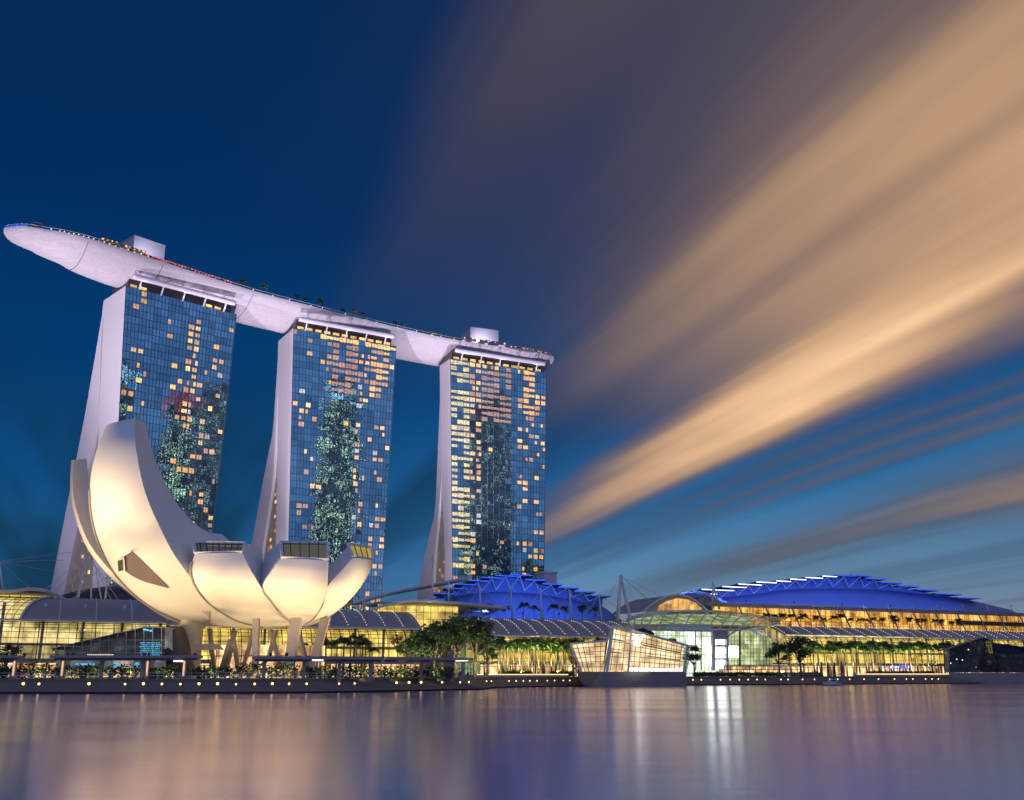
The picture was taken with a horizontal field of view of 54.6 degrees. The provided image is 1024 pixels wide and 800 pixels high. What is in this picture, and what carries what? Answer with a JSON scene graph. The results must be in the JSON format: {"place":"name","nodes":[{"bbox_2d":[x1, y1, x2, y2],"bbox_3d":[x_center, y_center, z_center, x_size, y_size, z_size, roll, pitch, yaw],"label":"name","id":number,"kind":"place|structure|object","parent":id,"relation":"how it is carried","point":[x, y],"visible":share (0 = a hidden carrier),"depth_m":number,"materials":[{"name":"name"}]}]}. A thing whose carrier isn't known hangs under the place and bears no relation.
{"place":"outdoors","nodes":[
{"label":"outdoors","id":0,"kind":"place"},
{"bbox_2d":[97,237,145,254],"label":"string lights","id":1,"kind":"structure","parent":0,"point":[119,244],"depth_m":481.78,"materials":[{"name":"white paint"}]},
{"bbox_2d":[142,253,231,282],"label":"red lit terrace","id":2,"kind":"structure","parent":0,"point":[170,262],"depth_m":507.89,"materials":[{"name":"white paint"}]},
{"bbox_2d":[162,610,424,676],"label":"vaulted hall","id":3,"kind":"structure","parent":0,"point":[379,629],"depth_m":288.80,"materials":[{"name":"yellow glass"}]},
{"bbox_2d":[166,664,418,676],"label":"shop window","id":4,"kind":"structure","parent":3,"relation":"in","point":[379,665],"depth_m":285.64,"materials":[{"name":"brown"}]},
{"bbox_2d":[0,675,951,681],"bbox_3d":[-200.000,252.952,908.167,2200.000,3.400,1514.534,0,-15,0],"label":"ground","id":5,"kind":"structure","parent":0,"point":[209,679],"depth_m":195.72,"materials":[{"name":"grey concrete"}]},
{"bbox_2d":[0,665,11,678],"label":"hedge","id":6,"kind":"object","parent":5,"relation":"on","point":[7,670],"visible":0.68,"depth_m":185.32,"materials":[{"name":"green plant"}]},
{"bbox_2d":[0,643,22,666],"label":"leafy tree","id":7,"kind":"object","parent":5,"relation":"on","point":[14,649],"visible":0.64,"depth_m":198.61,"materials":[{"name":"green plant"}]},
{"bbox_2d":[0,655,25,678],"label":"walk shelter","id":8,"kind":"object","parent":5,"relation":"on","point":[14,658],"visible":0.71,"depth_m":181.86,"materials":[{"name":"white"}]},
{"bbox_2d":[11,661,51,678],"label":"hedge","id":9,"kind":"object","parent":5,"relation":"on","point":[41,669],"visible":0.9,"depth_m":185.00,"materials":[{"name":"green plant"}]},
{"bbox_2d":[46,664,78,678],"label":"hedge","id":10,"kind":"object","parent":5,"relation":"on","point":[56,670],"visible":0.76,"depth_m":184.93,"materials":[{"name":"green plant"}]},
{"bbox_2d":[0,596,167,676],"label":"vaulted hall","id":11,"kind":"structure","parent":5,"relation":"on","point":[37,628],"depth_m":259.72,"materials":[{"name":"white paint"}]},
{"bbox_2d":[0,592,57,598],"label":"lounge","id":12,"kind":"object","parent":11,"relation":"on","point":[22,595],"visible":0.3,"depth_m":265.27,"materials":[{"name":"beige metal"}]},
{"bbox_2d":[0,552,69,589],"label":"roof mast","id":13,"kind":"object","parent":12,"relation":"on","point":[1,581],"visible":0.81,"depth_m":272.96,"materials":[{"name":"grey metal"}]},
{"bbox_2d":[0,588,64,597],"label":"wing canopy","id":14,"kind":"object","parent":11,"relation":"on","point":[36,590],"visible":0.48,"depth_m":264.58,"materials":[{"name":"grey metal"}]},
{"bbox_2d":[0,663,139,676],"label":"shop window","id":15,"kind":"structure","parent":11,"relation":"in","point":[39,664],"depth_m":250.30,"materials":[{"name":"brown"}]},
{"bbox_2d":[47,553,117,598],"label":"roof mast","id":16,"kind":"object","parent":11,"relation":"on","point":[81,579],"visible":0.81,"depth_m":280.46,"materials":[{"name":"grey metal"}]},
{"bbox_2d":[74,663,105,678],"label":"hedge","id":17,"kind":"object","parent":5,"relation":"on","point":[87,669],"visible":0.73,"depth_m":184.82,"materials":[{"name":"green plant"}]},
{"bbox_2d":[51,627,174,669],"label":"wedge building","id":18,"kind":"structure","parent":5,"relation":"on","point":[151,640],"depth_m":207.97,"materials":[{"name":"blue glass"}]},
{"bbox_2d":[104,663,139,678],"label":"hedge","id":19,"kind":"object","parent":5,"relation":"on","point":[121,670],"visible":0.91,"depth_m":184.89,"materials":[{"name":"green plant"}]},
{"bbox_2d":[50,655,202,678],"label":"walk shelter","id":20,"kind":"object","parent":5,"relation":"on","point":[102,659],"visible":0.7,"depth_m":181.77,"materials":[{"name":"grey metal"}]},
{"bbox_2d":[51,273,236,594],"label":"hotel tower","id":21,"kind":"structure","parent":5,"relation":"on","point":[162,364],"depth_m":490.40,"materials":[{"name":"blue glass"}]},
{"bbox_2d":[144,666,167,678],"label":"hedge","id":22,"kind":"object","parent":5,"relation":"on","point":[156,669],"visible":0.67,"depth_m":185.31,"materials":[{"name":"green plant"}]},
{"bbox_2d":[163,664,198,678],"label":"hedge","id":23,"kind":"object","parent":5,"relation":"on","point":[175,670],"visible":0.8,"depth_m":185.86,"materials":[{"name":"green plant"}]},
{"bbox_2d":[0,673,402,678],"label":"railing","id":24,"kind":"object","parent":5,"relation":"on","point":[168,675],"visible":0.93,"depth_m":179.27,"materials":[{"name":"grey metal"}]},
{"bbox_2d":[193,665,232,678],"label":"hedge","id":25,"kind":"object","parent":5,"relation":"on","point":[213,670],"visible":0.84,"depth_m":185.49,"materials":[{"name":"green plant"}]},
{"bbox_2d":[70,418,375,677],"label":"petal museum","id":26,"kind":"structure","parent":5,"relation":"on","point":[149,543],"depth_m":210.71,"materials":[{"name":"metal"}]},
{"bbox_2d":[230,662,267,678],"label":"hedge","id":27,"kind":"object","parent":5,"relation":"on","point":[250,669],"visible":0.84,"depth_m":185.98,"materials":[{"name":"green plant"}]},
{"bbox_2d":[266,662,299,678],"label":"hedge","id":28,"kind":"object","parent":5,"relation":"on","point":[285,668],"visible":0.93,"depth_m":188.75,"materials":[{"name":"green plant"}]},
{"bbox_2d":[299,665,343,678],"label":"hedge","id":29,"kind":"object","parent":5,"relation":"on","point":[317,670],"visible":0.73,"depth_m":190.28,"materials":[{"name":"green plant"}]},
{"bbox_2d":[252,317,395,610],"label":"hotel tower","id":30,"kind":"structure","parent":5,"relation":"on","point":[326,476],"depth_m":542.55,"materials":[{"name":"blue glass"}]},
{"bbox_2d":[4,224,553,371],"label":"roof deck ship","id":31,"kind":"object","parent":30,"relation":"on","point":[106,264],"visible":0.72,"depth_m":519.24,"materials":[{"name":"white painted metal"},{"name":"clear glass"}]},
{"bbox_2d":[121,235,165,258],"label":"rooftop structure","id":32,"kind":"object","parent":31,"relation":"on","point":[152,248],"visible":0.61,"depth_m":506.81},
{"bbox_2d":[460,327,498,341],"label":"rooftop structure","id":33,"kind":"object","parent":31,"relation":"on","point":[480,333],"visible":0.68,"depth_m":633.23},
{"bbox_2d":[461,337,505,346],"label":"rooftop restaurant","id":34,"kind":"structure","parent":31,"relation":"on","point":[490,342],"depth_m":622.14,"materials":[{"name":"white paint"}]},
{"bbox_2d":[336,636,355,677],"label":"palm tree","id":35,"kind":"object","parent":5,"relation":"on","point":[341,639],"visible":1,"depth_m":230.78,"materials":[{"name":"green plant"}]},
{"bbox_2d":[349,633,368,677],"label":"palm tree","id":36,"kind":"object","parent":5,"relation":"on","point":[358,637],"visible":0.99,"depth_m":231.05,"materials":[{"name":"green plant"}]},
{"bbox_2d":[341,662,377,678],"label":"hedge","id":37,"kind":"object","parent":5,"relation":"on","point":[357,668],"visible":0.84,"depth_m":193.59,"materials":[{"name":"green plant"}]},
{"bbox_2d":[358,640,373,677],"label":"palm tree","id":38,"kind":"object","parent":5,"relation":"on","point":[368,644],"visible":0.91,"depth_m":232.61,"materials":[{"name":"green plant"}]},
{"bbox_2d":[377,665,413,678],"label":"hedge","id":39,"kind":"object","parent":5,"relation":"on","point":[405,673],"visible":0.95,"depth_m":199.26,"materials":[{"name":"green plant"}]},
{"bbox_2d":[389,629,430,677],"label":"leafy tree","id":40,"kind":"object","parent":5,"relation":"on","point":[400,648],"visible":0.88,"depth_m":219.65,"materials":[{"name":"green plant"}]},
{"bbox_2d":[383,657,473,680],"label":"walk shelter","id":41,"kind":"object","parent":5,"relation":"on","point":[420,660],"visible":0.87,"depth_m":203.46,"materials":[{"name":"grey metal"}]},
{"bbox_2d":[410,666,455,678],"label":"hedge","id":42,"kind":"object","parent":5,"relation":"on","point":[437,672],"visible":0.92,"depth_m":203.76,"materials":[{"name":"green plant"}]},
{"bbox_2d":[419,620,455,677],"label":"leafy tree","id":43,"kind":"object","parent":5,"relation":"on","point":[445,654],"visible":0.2,"depth_m":228.20,"materials":[{"name":"green plant"}]},
{"bbox_2d":[415,627,461,668],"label":"leafy tree","id":44,"kind":"object","parent":5,"relation":"on","point":[445,639],"visible":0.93,"depth_m":218.35,"materials":[{"name":"green plant"}]},
{"bbox_2d":[429,612,483,677],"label":"leafy tree","id":45,"kind":"object","parent":5,"relation":"on","point":[454,623],"visible":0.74,"depth_m":223.65,"materials":[{"name":"green plant"}]},
{"bbox_2d":[455,616,506,677],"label":"leafy tree","id":46,"kind":"object","parent":5,"relation":"on","point":[482,627],"visible":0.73,"depth_m":225.90,"materials":[{"name":"green plant"}]},
{"bbox_2d":[417,348,546,674],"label":"hotel tower","id":47,"kind":"structure","parent":5,"relation":"on","point":[489,518],"depth_m":591.52,"materials":[{"name":"blue glass"}]},
{"bbox_2d":[469,635,497,677],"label":"leafy tree","id":48,"kind":"object","parent":5,"relation":"on","point":[491,653],"visible":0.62,"depth_m":231.64,"materials":[{"name":"green plant"}]},
{"bbox_2d":[504,640,516,669],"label":"palm tree","id":49,"kind":"object","parent":5,"relation":"on","point":[510,644],"visible":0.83,"depth_m":292.41,"materials":[{"name":"green plant"}]},
{"bbox_2d":[509,637,526,670],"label":"palm tree","id":50,"kind":"object","parent":5,"relation":"on","point":[519,641],"visible":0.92,"depth_m":293.94,"materials":[{"name":"green plant"}]},
{"bbox_2d":[503,670,533,673],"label":"hedge","id":51,"kind":"object","parent":5,"relation":"on","point":[518,672],"visible":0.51,"depth_m":289.33,"materials":[{"name":"green plant"}]},
{"bbox_2d":[522,640,538,669],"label":"palm tree","id":52,"kind":"object","parent":5,"relation":"on","point":[529,643],"visible":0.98,"depth_m":295.16,"materials":[{"name":"green plant"}]},
{"bbox_2d":[527,636,549,673],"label":"palm tree","id":53,"kind":"object","parent":5,"relation":"on","point":[540,640],"visible":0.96,"depth_m":296.42,"materials":[{"name":"green plant"}]},
{"bbox_2d":[460,618,634,676],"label":"vaulted hall","id":54,"kind":"structure","parent":5,"relation":"on","point":[584,631],"depth_m":313.41,"materials":[{"name":"white paint"}]},
{"bbox_2d":[480,665,603,676],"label":"shop window","id":55,"kind":"structure","parent":54,"relation":"in","point":[493,670],"depth_m":304.36,"materials":[{"name":"yellow"}]},
{"bbox_2d":[465,617,665,630],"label":"roof terrace","id":56,"kind":"structure","parent":54,"relation":"on","point":[653,626],"depth_m":333.46,"materials":[{"name":"metal"}]},
{"bbox_2d":[363,602,462,630],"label":"lounge","id":57,"kind":"object","parent":56,"relation":"on","point":[426,613],"visible":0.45,"depth_m":314.32,"materials":[{"name":"yellow glass"}]},
{"bbox_2d":[343,576,471,606],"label":"swept canopy","id":58,"kind":"object","parent":57,"relation":"on","point":[426,586],"visible":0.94,"depth_m":331.65,"materials":[{"name":"grey metal"}]},
{"bbox_2d":[368,599,506,614],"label":"wing canopy","id":59,"kind":"object","parent":57,"relation":"on","point":[491,608],"visible":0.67,"depth_m":316.98,"materials":[{"name":"grey metal"}]},
{"bbox_2d":[406,555,451,599],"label":"roof mast","id":60,"kind":"object","parent":59,"relation":"on","point":[432,579],"visible":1,"depth_m":314.87,"materials":[{"name":"grey metal"}]},
{"bbox_2d":[494,587,543,617],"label":"roof mast","id":61,"kind":"object","parent":56,"relation":"on","point":[511,588],"visible":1,"depth_m":325.72,"materials":[{"name":"grey metal"}]},
{"bbox_2d":[424,574,621,620],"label":"theatre roof","id":62,"kind":"structure","parent":56,"relation":"on","point":[496,587],"depth_m":356.49,"materials":[{"name":"blue metal"}]},
{"bbox_2d":[536,571,557,587],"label":"plant block","id":63,"kind":"structure","parent":62,"relation":"on","point":[550,576],"depth_m":375.37,"materials":[{"name":"white paint"}]},
{"bbox_2d":[598,574,659,620],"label":"frame mast","id":64,"kind":"object","parent":56,"relation":"on","point":[620,579],"visible":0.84,"depth_m":342.55,"materials":[{"name":"grey metal"}]},
{"bbox_2d":[626,610,779,630],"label":"ribbed canopy","id":65,"kind":"object","parent":56,"relation":"attached to","point":[693,617],"visible":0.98,"depth_m":339.73,"materials":[{"name":"green glass"}]},
{"bbox_2d":[542,636,561,670],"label":"palm tree","id":66,"kind":"object","parent":5,"relation":"on","point":[549,640],"visible":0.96,"depth_m":297.12,"materials":[{"name":"green plant"}]},
{"bbox_2d":[549,670,575,676],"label":"hedge","id":67,"kind":"object","parent":5,"relation":"on","point":[570,673],"visible":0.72,"depth_m":295.38,"materials":[{"name":"green plant"}]},
{"bbox_2d":[554,639,570,670],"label":"palm tree","id":68,"kind":"object","parent":5,"relation":"on","point":[563,642],"visible":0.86,"depth_m":299.53,"materials":[{"name":"green plant"}]},
{"bbox_2d":[682,646,701,672],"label":"leafy tree","id":69,"kind":"object","parent":5,"relation":"on","point":[693,657],"visible":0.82,"depth_m":315.81,"materials":[{"name":"green plant"}]},
{"bbox_2d":[692,671,721,676],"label":"hedge","id":70,"kind":"object","parent":5,"relation":"on","point":[706,674],"visible":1,"depth_m":300.96,"materials":[{"name":"green plant"}]},
{"bbox_2d":[721,672,753,676],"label":"hedge","id":71,"kind":"object","parent":5,"relation":"on","point":[736,674],"visible":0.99,"depth_m":305.79,"materials":[{"name":"green plant"}]},
{"bbox_2d":[718,627,802,675],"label":"glass barrel","id":72,"kind":"object","parent":5,"relation":"on","point":[748,650],"visible":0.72,"depth_m":344.69,"materials":[{"name":"green"}]},
{"bbox_2d":[723,666,799,675],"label":"shop window","id":73,"kind":"structure","parent":72,"relation":"in","point":[732,667],"depth_m":340.00,"materials":[{"name":"yellow"}]},
{"bbox_2d":[754,672,790,676],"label":"hedge","id":74,"kind":"object","parent":5,"relation":"on","point":[770,674],"visible":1,"depth_m":310.91,"materials":[{"name":"green plant"}]},
{"bbox_2d":[764,642,792,671],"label":"leafy tree","id":75,"kind":"object","parent":5,"relation":"on","point":[775,650],"visible":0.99,"depth_m":327.36,"materials":[{"name":"green plant"}]},
{"bbox_2d":[778,635,814,671],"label":"leafy tree","id":76,"kind":"object","parent":5,"relation":"on","point":[797,644],"visible":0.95,"depth_m":329.04,"materials":[{"name":"green plant"}]},
{"bbox_2d":[789,671,821,676],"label":"hedge","id":77,"kind":"object","parent":5,"relation":"on","point":[800,674],"visible":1,"depth_m":316.16,"materials":[{"name":"green plant"}]},
{"bbox_2d":[805,641,821,671],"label":"palm tree","id":78,"kind":"object","parent":5,"relation":"on","point":[815,646],"visible":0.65,"depth_m":336.37,"materials":[{"name":"green plant"}]},
{"bbox_2d":[831,641,846,666],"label":"palm tree","id":79,"kind":"object","parent":5,"relation":"on","point":[839,644],"visible":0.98,"depth_m":342.65,"materials":[{"name":"green plant"}]},
{"bbox_2d":[840,641,858,675],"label":"palm tree","id":80,"kind":"object","parent":5,"relation":"on","point":[852,644],"visible":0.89,"depth_m":343.81,"materials":[{"name":"green plant"}]},
{"bbox_2d":[852,640,868,672],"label":"palm tree","id":81,"kind":"object","parent":5,"relation":"on","point":[859,643],"visible":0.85,"depth_m":345.81,"materials":[{"name":"green plant"}]},
{"bbox_2d":[864,640,879,670],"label":"palm tree","id":82,"kind":"object","parent":5,"relation":"on","point":[873,643],"visible":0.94,"depth_m":346.95,"materials":[{"name":"green plant"}]},
{"bbox_2d":[798,673,948,676],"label":"railing","id":83,"kind":"object","parent":5,"relation":"on","point":[889,674],"visible":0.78,"depth_m":328.64,"materials":[{"name":"grey metal"}]},
{"bbox_2d":[883,643,896,670],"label":"palm tree","id":84,"kind":"object","parent":5,"relation":"on","point":[889,647],"visible":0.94,"depth_m":350.25,"materials":[{"name":"green plant"}]},
{"bbox_2d":[764,625,1023,675],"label":"vaulted hall","id":85,"kind":"structure","parent":5,"relation":"on","point":[822,636],"depth_m":370.58,"materials":[{"name":"yellow glass"}]},
{"bbox_2d":[700,602,1023,631],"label":"terrace building","id":86,"kind":"structure","parent":85,"relation":"on","point":[982,621],"depth_m":394.20,"materials":[{"name":"yellow glass"}]},
{"bbox_2d":[699,581,727,608],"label":"frame mast","id":87,"kind":"object","parent":86,"relation":"on","point":[713,591],"visible":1,"depth_m":361.32,"materials":[{"name":"grey metal"}]},
{"bbox_2d":[667,575,1018,616],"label":"convention roof","id":88,"kind":"structure","parent":86,"relation":"on","point":[851,590],"depth_m":427.44,"materials":[{"name":"blue metal"}]},
{"bbox_2d":[672,590,725,606],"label":"swept canopy","id":89,"kind":"object","parent":88,"relation":"attached to","point":[695,594],"visible":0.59,"depth_m":384.69,"materials":[{"name":"blue metal"}]},
{"bbox_2d":[786,664,1004,675],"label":"shop window","id":90,"kind":"structure","parent":85,"relation":"in","point":[850,670],"depth_m":360.29,"materials":[{"name":"yellow glass"}]},
{"bbox_2d":[854,675,948,675],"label":"planter wall","id":91,"kind":"structure","parent":5,"relation":"on","point":[901,675],"depth_m":336.68,"materials":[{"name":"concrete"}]},
{"bbox_2d":[897,641,913,670],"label":"palm tree","id":92,"kind":"object","parent":5,"relation":"on","point":[902,644],"visible":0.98,"depth_m":354.25,"materials":[{"name":"green plant"}]},
{"bbox_2d":[0,683,1023,799],"bbox_3d":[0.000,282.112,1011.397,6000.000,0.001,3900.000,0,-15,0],"label":"water","id":93,"kind":"structure","parent":0,"point":[851,742],"depth_m":49.10,"materials":[{"name":"blue liquid"}]},
{"bbox_2d":[0,683,978,692],"bbox_3d":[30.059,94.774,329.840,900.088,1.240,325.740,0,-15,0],"label":"quay base","id":94,"kind":"object","parent":93,"relation":"in","point":[447,689],"visible":0.11,"depth_m":192.96,"materials":[{"name":"grey concrete"}]},
{"bbox_2d":[0,678,982,691],"bbox_3d":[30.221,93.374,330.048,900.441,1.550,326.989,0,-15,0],"label":"boardwalk","id":95,"kind":"structure","parent":94,"relation":"on","point":[184,686],"depth_m":184.25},
{"bbox_2d":[252,656,383,681],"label":"walk shelter","id":96,"kind":"object","parent":95,"relation":"on","point":[304,659],"visible":0.88,"depth_m":186.25,"materials":[{"name":"grey metal"}]},
{"bbox_2d":[564,625,690,686],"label":"crystal pavilion","id":97,"kind":"structure","parent":93,"relation":"in","point":[634,658],"depth_m":261.49,"materials":[{"name":"beige glass"}]},
{"bbox_2d":[823,679,841,685],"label":"boat","id":98,"kind":"object","parent":93,"relation":"on","point":[831,682],"visible":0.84,"depth_m":282.66,"materials":[{"name":"metal"}]},
{"bbox_2d":[935,637,1023,683],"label":"crystal pavilion","id":99,"kind":"structure","parent":93,"relation":"in","point":[987,660],"depth_m":343.76,"materials":[{"name":"black glass"}]},
{"bbox_2d":[0,0,1023,672],"label":"sky","id":100,"kind":"structure","parent":0,"point":[767,256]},
{"bbox_2d":[477,674,567,676],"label":"planter wall","id":101,"kind":"structure","parent":0,"point":[525,675],"depth_m":286.26,"materials":[{"name":"concrete"}]},
{"bbox_2d":[613,594,706,614],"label":"arched gable","id":102,"kind":"structure","parent":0,"point":[674,602],"depth_m":359.05,"materials":[{"name":"brown"}]},
{"bbox_2d":[658,598,700,609],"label":"gable window","id":103,"kind":"structure","parent":102,"relation":"in","point":[682,602],"depth_m":358.63,"materials":[{"name":"brown glass"}]},
{"bbox_2d":[652,626,728,675],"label":"atrium building","id":104,"kind":"structure","parent":0,"point":[715,656],"depth_m":335.95,"materials":[{"name":"white glass"}]},
{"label":"terrace room","id":105,"kind":"object","parent":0,"visible":0},
{"bbox_2d":[61,585,137,599],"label":"casino roof","id":106,"kind":"structure","parent":105,"relation":"on","point":[120,593],"depth_m":286.99,"materials":[{"name":"metal"}]},
{"bbox_2d":[90,556,110,598],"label":"roof mast","id":107,"kind":"object","parent":105,"relation":"on","point":[91,580],"visible":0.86,"depth_m":281.63,"materials":[{"name":"grey metal"}]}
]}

